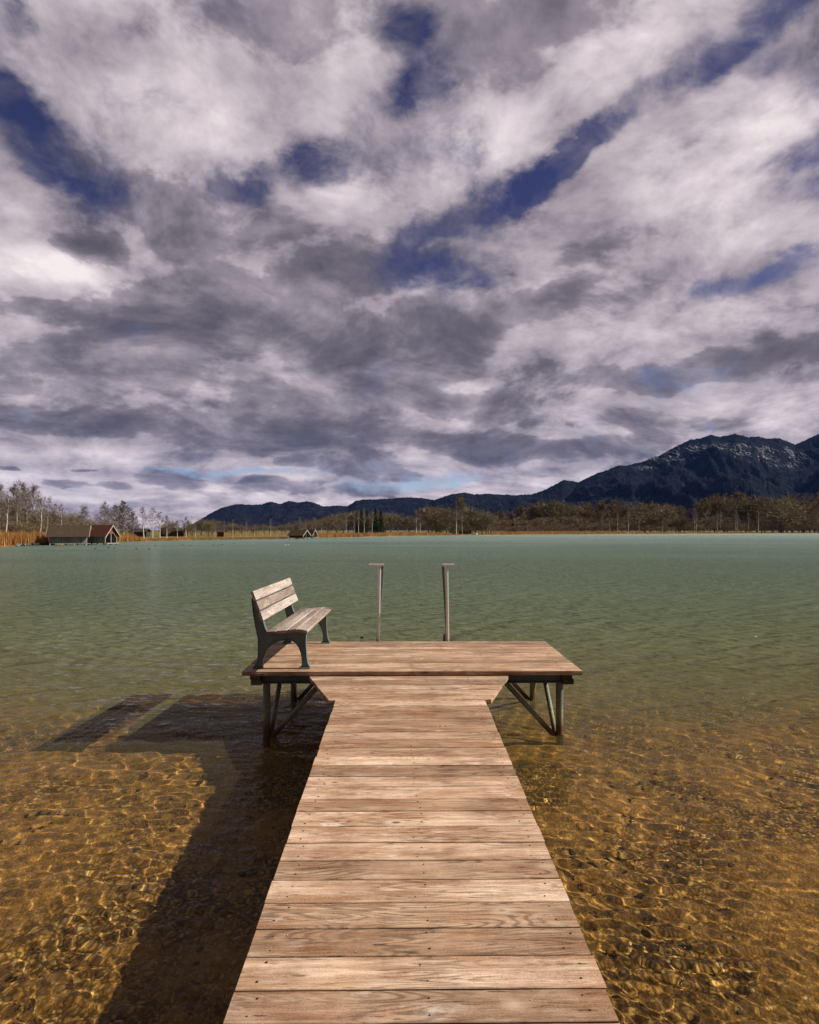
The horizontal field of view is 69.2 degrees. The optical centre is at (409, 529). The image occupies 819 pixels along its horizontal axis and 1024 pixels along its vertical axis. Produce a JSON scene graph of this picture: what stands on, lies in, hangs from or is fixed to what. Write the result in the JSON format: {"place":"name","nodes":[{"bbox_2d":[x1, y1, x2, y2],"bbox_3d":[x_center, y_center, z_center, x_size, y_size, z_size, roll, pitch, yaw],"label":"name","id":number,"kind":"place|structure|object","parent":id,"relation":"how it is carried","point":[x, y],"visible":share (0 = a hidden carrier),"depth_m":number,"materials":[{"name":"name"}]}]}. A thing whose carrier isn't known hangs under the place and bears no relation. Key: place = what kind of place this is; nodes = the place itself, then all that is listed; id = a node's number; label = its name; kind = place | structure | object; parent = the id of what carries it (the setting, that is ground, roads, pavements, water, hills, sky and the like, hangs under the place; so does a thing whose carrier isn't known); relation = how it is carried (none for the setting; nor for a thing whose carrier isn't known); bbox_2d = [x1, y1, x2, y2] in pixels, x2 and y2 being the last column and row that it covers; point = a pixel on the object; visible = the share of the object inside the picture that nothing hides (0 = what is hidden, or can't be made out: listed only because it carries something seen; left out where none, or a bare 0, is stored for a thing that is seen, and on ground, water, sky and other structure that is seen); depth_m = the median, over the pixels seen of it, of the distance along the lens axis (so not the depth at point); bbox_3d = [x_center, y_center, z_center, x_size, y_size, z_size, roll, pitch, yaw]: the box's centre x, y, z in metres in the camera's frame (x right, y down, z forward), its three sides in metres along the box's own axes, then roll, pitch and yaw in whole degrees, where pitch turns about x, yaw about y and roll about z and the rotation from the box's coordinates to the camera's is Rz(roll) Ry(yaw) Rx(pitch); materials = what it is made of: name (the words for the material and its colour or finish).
{"place":"outdoors","nodes":[
{"label":"outdoors","id":0,"kind":"place"},
{"bbox_2d":[192,497,433,529],"bbox_3d":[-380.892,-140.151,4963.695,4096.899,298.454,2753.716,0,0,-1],"label":"hills","id":1,"kind":"structure","parent":0,"point":[277,514],"depth_m":4982.06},
{"bbox_2d":[0,530,817,546],"bbox_3d":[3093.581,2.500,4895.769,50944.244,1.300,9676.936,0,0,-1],"label":"shore meadow","id":2,"kind":"structure","parent":0,"point":[214,534],"depth_m":339.97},
{"bbox_2d":[0,484,17,533],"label":"poplar tree","id":3,"kind":"object","parent":2,"relation":"on","point":[2,501],"visible":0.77,"depth_m":102.89,"materials":[{"name":"brown plant"}]},
{"bbox_2d":[0,495,19,530],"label":"birch tree","id":4,"kind":"object","parent":2,"relation":"on","point":[8,506],"visible":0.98,"depth_m":100.02,"materials":[{"name":"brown plant"}]},
{"bbox_2d":[0,480,28,519],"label":"poplar tree","id":5,"kind":"object","parent":2,"relation":"on","point":[14,491],"visible":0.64,"depth_m":108.50,"materials":[{"name":"brown plant"}]},
{"bbox_2d":[0,502,33,524],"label":"bare tree","id":6,"kind":"object","parent":2,"relation":"on","point":[15,515],"visible":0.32,"depth_m":106.05,"materials":[{"name":"brown plant"}]},
{"bbox_2d":[9,498,24,524],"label":"birch tree","id":7,"kind":"object","parent":2,"relation":"on","point":[18,508],"visible":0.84,"depth_m":105.52,"materials":[{"name":"brown plant"}]},
{"bbox_2d":[3,498,35,524],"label":"bare tree","id":8,"kind":"object","parent":2,"relation":"on","point":[23,512],"visible":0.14,"depth_m":108.99,"materials":[{"name":"brown plant"}]},
{"bbox_2d":[2,515,39,532],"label":"bare shrub","id":9,"kind":"object","parent":2,"relation":"on","point":[20,527],"visible":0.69,"depth_m":103.38,"materials":[{"name":"brown plant"}]},
{"bbox_2d":[9,480,34,512],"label":"poplar tree","id":10,"kind":"object","parent":2,"relation":"on","point":[24,493],"visible":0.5,"depth_m":113.92,"materials":[{"name":"brown plant"}]},
{"bbox_2d":[0,529,48,545],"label":"reed bed","id":11,"kind":"object","parent":2,"relation":"on","point":[11,538],"visible":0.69,"depth_m":93.47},
{"bbox_2d":[21,498,35,529],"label":"birch tree","id":12,"kind":"object","parent":2,"relation":"on","point":[27,506],"visible":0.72,"depth_m":110.64,"materials":[{"name":"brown plant"}]},
{"bbox_2d":[15,518,51,532],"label":"bare shrub","id":13,"kind":"object","parent":2,"relation":"on","point":[33,527],"visible":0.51,"depth_m":107.11,"materials":[{"name":"brown plant"}]},
{"bbox_2d":[15,542,52,545],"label":"bank stones","id":14,"kind":"object","parent":2,"relation":"on","point":[26,544],"visible":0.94,"depth_m":93.09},
{"bbox_2d":[26,483,45,514],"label":"poplar tree","id":15,"kind":"object","parent":2,"relation":"on","point":[32,496],"visible":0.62,"depth_m":119.36,"materials":[{"name":"grey plant"}]},
{"bbox_2d":[31,498,49,531],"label":"birch tree","id":16,"kind":"object","parent":2,"relation":"on","point":[42,508],"visible":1,"depth_m":107.72,"materials":[{"name":"grey plant"}]},
{"bbox_2d":[39,496,55,524],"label":"birch tree","id":17,"kind":"object","parent":2,"relation":"on","point":[49,510],"visible":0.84,"depth_m":112.49,"materials":[{"name":"grey plant"}]},
{"bbox_2d":[54,504,70,524],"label":"birch tree","id":18,"kind":"object","parent":2,"relation":"on","point":[61,505],"visible":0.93,"depth_m":113.49,"materials":[{"name":"grey plant"}]},
{"bbox_2d":[59,512,82,523],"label":"bare tree","id":19,"kind":"object","parent":2,"relation":"on","point":[69,514],"visible":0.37,"depth_m":122.78,"materials":[{"name":"brown plant"}]},
{"bbox_2d":[77,505,93,523],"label":"birch tree","id":20,"kind":"object","parent":2,"relation":"on","point":[86,513],"visible":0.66,"depth_m":127.38,"materials":[{"name":"grey plant"}]},
{"bbox_2d":[91,500,113,524],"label":"birch tree","id":21,"kind":"object","parent":2,"relation":"on","point":[107,513],"visible":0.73,"depth_m":134.96,"materials":[{"name":"grey plant"}]},
{"bbox_2d":[106,504,124,529],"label":"birch tree","id":22,"kind":"object","parent":2,"relation":"on","point":[115,515],"visible":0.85,"depth_m":138.64,"materials":[{"name":"grey plant"}]},
{"bbox_2d":[112,500,134,533],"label":"birch tree","id":23,"kind":"object","parent":2,"relation":"on","point":[122,508],"visible":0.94,"depth_m":141.25,"materials":[{"name":"grey plant"}]},
{"bbox_2d":[117,533,140,541],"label":"reed bed","id":24,"kind":"object","parent":2,"relation":"on","point":[127,537],"visible":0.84,"depth_m":125.36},
{"bbox_2d":[125,511,140,532],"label":"birch tree","id":25,"kind":"object","parent":2,"relation":"on","point":[133,522],"visible":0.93,"depth_m":143.81,"materials":[{"name":"grey plant"}]},
{"bbox_2d":[133,528,150,536],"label":"shed","id":26,"kind":"structure","parent":2,"relation":"on","point":[147,531],"depth_m":181.83,"materials":[{"name":"brown wood"}]},
{"bbox_2d":[136,506,148,537],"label":"birch tree","id":27,"kind":"object","parent":2,"relation":"on","point":[145,516],"visible":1,"depth_m":134.51,"materials":[{"name":"grey plant"}]},
{"bbox_2d":[147,507,158,537],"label":"birch tree","id":28,"kind":"object","parent":2,"relation":"on","point":[156,516],"visible":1,"depth_m":137.12,"materials":[{"name":"grey plant"}]},
{"bbox_2d":[159,523,172,536],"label":"bare tree","id":29,"kind":"object","parent":2,"relation":"on","point":[163,528],"visible":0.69,"depth_m":180.57,"materials":[{"name":"brown plant"}]},
{"bbox_2d":[170,529,186,535],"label":"shed","id":30,"kind":"structure","parent":2,"relation":"on","point":[174,533],"depth_m":191.93,"materials":[{"name":"brown wood"}]},
{"bbox_2d":[179,521,192,535],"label":"bare tree","id":31,"kind":"object","parent":2,"relation":"on","point":[185,527],"visible":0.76,"depth_m":191.34,"materials":[{"name":"brown plant"}]},
{"bbox_2d":[193,518,206,534],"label":"bare tree","id":32,"kind":"object","parent":2,"relation":"on","point":[199,524],"visible":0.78,"depth_m":225.90,"materials":[{"name":"brown plant"}]},
{"bbox_2d":[202,519,218,536],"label":"bare tree","id":33,"kind":"object","parent":2,"relation":"on","point":[209,525],"visible":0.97,"depth_m":176.31,"materials":[{"name":"brown plant"}]},
{"bbox_2d":[141,536,288,540],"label":"dry grass","id":34,"kind":"structure","parent":2,"relation":"on","point":[175,538],"depth_m":144.53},
{"bbox_2d":[216,530,226,536],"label":"hut","id":35,"kind":"object","parent":2,"relation":"on","point":[221,533],"visible":0.97,"depth_m":184.21,"materials":[{"name":"brown"}]},
{"bbox_2d":[312,513,338,532],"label":"bare tree","id":36,"kind":"object","parent":2,"relation":"on","point":[325,522],"visible":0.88,"depth_m":218.10,"materials":[{"name":"brown plant"}]},
{"bbox_2d":[330,515,346,531],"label":"bare tree","id":37,"kind":"object","parent":2,"relation":"on","point":[339,523],"visible":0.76,"depth_m":222.67,"materials":[{"name":"brown plant"}]},
{"bbox_2d":[333,511,354,532],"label":"bare tree","id":38,"kind":"object","parent":2,"relation":"on","point":[341,515],"visible":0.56,"depth_m":255.72,"materials":[{"name":"brown plant"}]},
{"bbox_2d":[354,512,362,532],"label":"fir tree","id":39,"kind":"object","parent":2,"relation":"on","point":[356,526],"visible":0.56,"depth_m":230.00,"materials":[{"name":"green plant"}]},
{"bbox_2d":[359,510,366,532],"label":"fir tree","id":40,"kind":"object","parent":2,"relation":"on","point":[361,522],"visible":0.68,"depth_m":233.40,"materials":[{"name":"green plant"}]},
{"bbox_2d":[363,510,371,532],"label":"fir tree","id":41,"kind":"object","parent":2,"relation":"on","point":[366,525],"visible":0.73,"depth_m":237.15,"materials":[{"name":"green plant"}]},
{"bbox_2d":[370,508,380,532],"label":"fir tree","id":42,"kind":"object","parent":2,"relation":"on","point":[375,528],"visible":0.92,"depth_m":243.88,"materials":[{"name":"green plant"}]},
{"bbox_2d":[377,510,385,532],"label":"fir tree","id":43,"kind":"object","parent":2,"relation":"on","point":[380,522],"visible":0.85,"depth_m":248.30,"materials":[{"name":"green plant"}]},
{"bbox_2d":[316,532,451,537],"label":"reed bed","id":44,"kind":"object","parent":2,"relation":"on","point":[350,534],"visible":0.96,"depth_m":219.18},
{"bbox_2d":[383,512,401,531],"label":"bare tree","id":45,"kind":"object","parent":2,"relation":"on","point":[390,520],"visible":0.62,"depth_m":290.36,"materials":[{"name":"brown plant"}]},
{"bbox_2d":[385,513,403,531],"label":"bare tree","id":46,"kind":"object","parent":2,"relation":"on","point":[396,520],"visible":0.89,"depth_m":275.91,"materials":[{"name":"brown plant"}]},
{"bbox_2d":[399,515,418,532],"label":"bare tree","id":47,"kind":"object","parent":2,"relation":"on","point":[406,521],"visible":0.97,"depth_m":256.19,"materials":[{"name":"brown plant"}]},
{"bbox_2d":[415,504,449,532],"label":"bare tree","id":48,"kind":"object","parent":2,"relation":"on","point":[428,514],"visible":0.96,"depth_m":269.59,"materials":[{"name":"brown plant"}]},
{"bbox_2d":[420,505,445,532],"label":"bare tree","id":49,"kind":"object","parent":2,"relation":"on","point":[437,508],"visible":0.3,"depth_m":278.05,"materials":[{"name":"brown plant"}]},
{"bbox_2d":[436,505,457,532],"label":"bare tree","id":50,"kind":"object","parent":2,"relation":"on","point":[448,514],"visible":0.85,"depth_m":276.99,"materials":[{"name":"brown plant"}]},
{"bbox_2d":[452,503,460,533],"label":"birch tree","id":51,"kind":"object","parent":2,"relation":"on","point":[456,516],"visible":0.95,"depth_m":279.65,"materials":[{"name":"brown plant"}]},
{"bbox_2d":[455,494,470,533],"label":"poplar tree","id":52,"kind":"object","parent":2,"relation":"on","point":[460,505],"visible":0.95,"depth_m":282.48,"materials":[{"name":"brown plant"}]},
{"bbox_2d":[457,504,480,533],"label":"bare tree","id":53,"kind":"object","parent":2,"relation":"on","point":[470,516],"visible":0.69,"depth_m":292.70,"materials":[{"name":"brown plant"}]},
{"bbox_2d":[469,510,488,533],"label":"bare tree","id":54,"kind":"object","parent":2,"relation":"on","point":[471,522],"visible":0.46,"depth_m":298.79,"materials":[{"name":"brown plant"}]},
{"bbox_2d":[475,512,496,533],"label":"bare tree","id":55,"kind":"object","parent":2,"relation":"on","point":[489,519],"visible":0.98,"depth_m":299.39,"materials":[{"name":"brown plant"}]},
{"bbox_2d":[496,509,508,525],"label":"poplar tree","id":56,"kind":"object","parent":2,"relation":"on","point":[501,515],"visible":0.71,"depth_m":373.88,"materials":[{"name":"brown plant"}]},
{"bbox_2d":[513,505,525,519],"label":"poplar tree","id":57,"kind":"object","parent":2,"relation":"on","point":[521,509],"visible":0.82,"depth_m":381.62,"materials":[{"name":"brown plant"}]},
{"bbox_2d":[522,504,541,525],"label":"poplar tree","id":58,"kind":"object","parent":2,"relation":"on","point":[534,510],"visible":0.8,"depth_m":370.16,"materials":[{"name":"brown plant"}]},
{"bbox_2d":[526,499,560,530],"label":"bare tree","id":59,"kind":"object","parent":2,"relation":"on","point":[547,510],"visible":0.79,"depth_m":367.69,"materials":[{"name":"brown plant"}]},
{"bbox_2d":[542,515,559,530],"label":"bare shrub","id":60,"kind":"object","parent":2,"relation":"on","point":[556,521],"visible":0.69,"depth_m":352.27,"materials":[{"name":"brown plant"}]},
{"bbox_2d":[546,499,562,531],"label":"poplar tree","id":61,"kind":"object","parent":2,"relation":"on","point":[554,504],"visible":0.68,"depth_m":368.78,"materials":[{"name":"brown plant"}]},
{"bbox_2d":[550,499,571,524],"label":"bare tree","id":62,"kind":"object","parent":2,"relation":"on","point":[562,504],"visible":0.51,"depth_m":391.55,"materials":[{"name":"brown plant"}]},
{"bbox_2d":[493,531,642,534],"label":"reed bed","id":63,"kind":"object","parent":2,"relation":"on","point":[556,532],"visible":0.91,"depth_m":336.24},
{"bbox_2d":[557,514,584,526],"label":"bare shrub","id":64,"kind":"object","parent":2,"relation":"on","point":[572,519],"visible":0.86,"depth_m":363.83,"materials":[{"name":"brown plant"}]},
{"bbox_2d":[561,505,586,525],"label":"bare tree","id":65,"kind":"object","parent":2,"relation":"on","point":[571,512],"visible":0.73,"depth_m":383.77,"materials":[{"name":"brown plant"}]},
{"bbox_2d":[572,502,590,530],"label":"bare tree","id":66,"kind":"object","parent":2,"relation":"on","point":[582,511],"visible":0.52,"depth_m":403.04,"materials":[{"name":"brown plant"}]},
{"bbox_2d":[575,508,595,530],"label":"bare tree","id":67,"kind":"object","parent":2,"relation":"on","point":[590,516],"visible":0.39,"depth_m":405.44,"materials":[{"name":"brown plant"}]},
{"bbox_2d":[593,500,612,528],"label":"poplar tree","id":68,"kind":"object","parent":2,"relation":"on","point":[602,505],"visible":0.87,"depth_m":403.74,"materials":[{"name":"brown plant"}]},
{"bbox_2d":[606,501,622,522],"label":"poplar tree","id":69,"kind":"object","parent":2,"relation":"on","point":[614,509],"visible":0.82,"depth_m":415.08,"materials":[{"name":"brown plant"}]},
{"bbox_2d":[603,516,627,530],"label":"bare shrub","id":70,"kind":"object","parent":2,"relation":"on","point":[616,521],"visible":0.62,"depth_m":388.36,"materials":[{"name":"brown plant"}]},
{"bbox_2d":[620,506,629,531],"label":"poplar tree","id":71,"kind":"object","parent":2,"relation":"on","point":[624,509],"visible":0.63,"depth_m":435.15,"materials":[{"name":"brown plant"}]},
{"bbox_2d":[622,496,668,531],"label":"spreading tree","id":72,"kind":"object","parent":2,"relation":"on","point":[641,512],"visible":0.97,"depth_m":391.98,"materials":[{"name":"brown plant"}]},
{"bbox_2d":[635,516,667,530],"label":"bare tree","id":73,"kind":"object","parent":2,"relation":"on","point":[650,521],"visible":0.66,"depth_m":399.24,"materials":[{"name":"brown plant"}]},
{"bbox_2d":[641,503,679,531],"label":"bare tree","id":74,"kind":"object","parent":2,"relation":"on","point":[667,515],"visible":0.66,"depth_m":401.16,"materials":[{"name":"brown plant"}]},
{"bbox_2d":[672,503,690,531],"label":"bare tree","id":75,"kind":"object","parent":2,"relation":"on","point":[681,513],"visible":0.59,"depth_m":455.56,"materials":[{"name":"brown plant"}]},
{"bbox_2d":[671,516,696,530],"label":"bare tree","id":76,"kind":"object","parent":2,"relation":"on","point":[682,519],"visible":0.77,"depth_m":409.07,"materials":[{"name":"brown plant"}]},
{"bbox_2d":[643,532,757,533],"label":"reed bed","id":77,"kind":"object","parent":2,"relation":"on","point":[691,532],"visible":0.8,"depth_m":393.59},
{"bbox_2d":[695,497,717,531],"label":"poplar tree","id":78,"kind":"object","parent":2,"relation":"on","point":[706,505],"visible":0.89,"depth_m":443.75,"materials":[{"name":"brown plant"}]},
{"bbox_2d":[699,516,724,530],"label":"bare shrub","id":79,"kind":"object","parent":2,"relation":"on","point":[709,520],"visible":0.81,"depth_m":425.05,"materials":[{"name":"brown plant"}]},
{"bbox_2d":[701,497,734,531],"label":"bare tree","id":80,"kind":"object","parent":2,"relation":"on","point":[718,509],"visible":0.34,"depth_m":460.10,"materials":[{"name":"brown plant"}]},
{"bbox_2d":[707,493,733,531],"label":"poplar tree","id":81,"kind":"object","parent":2,"relation":"on","point":[717,500],"visible":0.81,"depth_m":454.22,"materials":[{"name":"brown plant"}]},
{"bbox_2d":[712,494,744,530],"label":"bare tree","id":82,"kind":"object","parent":2,"relation":"on","point":[732,506],"visible":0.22,"depth_m":469.49,"materials":[{"name":"brown plant"}]},
{"bbox_2d":[720,495,744,529],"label":"bare tree","id":83,"kind":"object","parent":2,"relation":"on","point":[726,503],"visible":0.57,"depth_m":458.35,"materials":[{"name":"brown plant"}]},
{"bbox_2d":[725,491,745,530],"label":"poplar tree","id":84,"kind":"object","parent":2,"relation":"on","point":[736,495],"visible":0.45,"depth_m":481.17,"materials":[{"name":"brown plant"}]},
{"bbox_2d":[733,498,759,531],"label":"bare tree","id":85,"kind":"object","parent":2,"relation":"on","point":[744,511],"visible":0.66,"depth_m":466.85,"materials":[{"name":"brown plant"}]},
{"bbox_2d":[737,494,777,531],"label":"bare tree","id":86,"kind":"object","parent":2,"relation":"on","point":[759,503],"visible":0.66,"depth_m":466.35,"materials":[{"name":"brown plant"}]},
{"bbox_2d":[747,494,812,532],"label":"spreading tree","id":87,"kind":"object","parent":2,"relation":"on","point":[783,513],"visible":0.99,"depth_m":443.74,"materials":[{"name":"brown plant"}]},
{"bbox_2d":[768,492,818,532],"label":"spreading tree","id":88,"kind":"object","parent":2,"relation":"on","point":[807,515],"visible":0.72,"depth_m":459.85,"materials":[{"name":"brown plant"}]},
{"bbox_2d":[776,492,811,531],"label":"bare tree","id":89,"kind":"object","parent":2,"relation":"on","point":[791,498],"visible":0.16,"depth_m":516.69,"materials":[{"name":"brown plant"}]},
{"bbox_2d":[0,533,818,1023],"bbox_3d":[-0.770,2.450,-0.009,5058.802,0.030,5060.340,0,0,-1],"label":"water","id":90,"kind":"structure","parent":0,"point":[152,781],"depth_m":6.59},
{"bbox_2d":[45,525,91,544],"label":"boathouse","id":91,"kind":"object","parent":90,"relation":"in","point":[66,534],"visible":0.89,"depth_m":96.39,"materials":[{"name":"brown wood"}]},
{"bbox_2d":[87,525,120,544],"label":"boathouse","id":92,"kind":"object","parent":90,"relation":"in","point":[106,534],"visible":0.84,"depth_m":99.11,"materials":[{"name":"brown wood"}]},
{"bbox_2d":[287,530,310,538],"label":"boathouse","id":93,"kind":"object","parent":90,"relation":"in","point":[298,534],"visible":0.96,"depth_m":166.22,"materials":[{"name":"brown wood"}]},
{"bbox_2d":[308,530,317,537],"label":"boathouse","id":94,"kind":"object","parent":90,"relation":"in","point":[313,533],"visible":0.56,"depth_m":173.38,"materials":[{"name":"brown wood"}]},
{"bbox_2d":[0,0,818,529],"label":"sky","id":95,"kind":"structure","parent":0,"point":[253,252],"materials":[{"name":"grey"}]},
{"bbox_2d":[383,480,608,529],"bbox_3d":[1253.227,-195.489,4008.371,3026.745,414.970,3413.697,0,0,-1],"label":"foothill","id":96,"kind":"structure","parent":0,"point":[560,491],"depth_m":4063.46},
{"bbox_2d":[518,433,818,530],"bbox_3d":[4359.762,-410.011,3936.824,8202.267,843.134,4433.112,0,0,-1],"label":"mountain","id":97,"kind":"structure","parent":0,"point":[689,474],"depth_m":3824.32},
{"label":"lake bed","id":98,"kind":"structure","parent":0,"visible":0},
{"bbox_2d":[223,641,619,1023],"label":"jetty","id":99,"kind":"object","parent":98,"relation":"on","point":[394,698],"visible":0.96,"depth_m":3.28,"materials":[{"name":"brown wood"}]},
{"bbox_2d":[251,578,331,668],"bbox_3d":[-1.519,1.183,7.925,0.704,0.934,2.000,0,0,1],"label":"park bench","id":100,"kind":"object","parent":99,"relation":"on","point":[297,626],"visible":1,"depth_m":7.25,"materials":[{"name":"brown wood"}]},
{"bbox_2d":[360,564,454,641],"bbox_3d":[-0.035,1.926,9.390,1.428,2.848,1.120,0,0,-1],"label":"swim ladder","id":101,"kind":"object","parent":99,"relation":"attached to","point":[381,567],"visible":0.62,"depth_m":8.86,"materials":[{"name":"silver metal"}]},
{"bbox_2d":[252,732,605,1023],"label":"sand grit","id":102,"kind":"object","parent":99,"relation":"on","point":[401,885],"visible":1,"depth_m":3.06,"materials":[{"name":"beige"}]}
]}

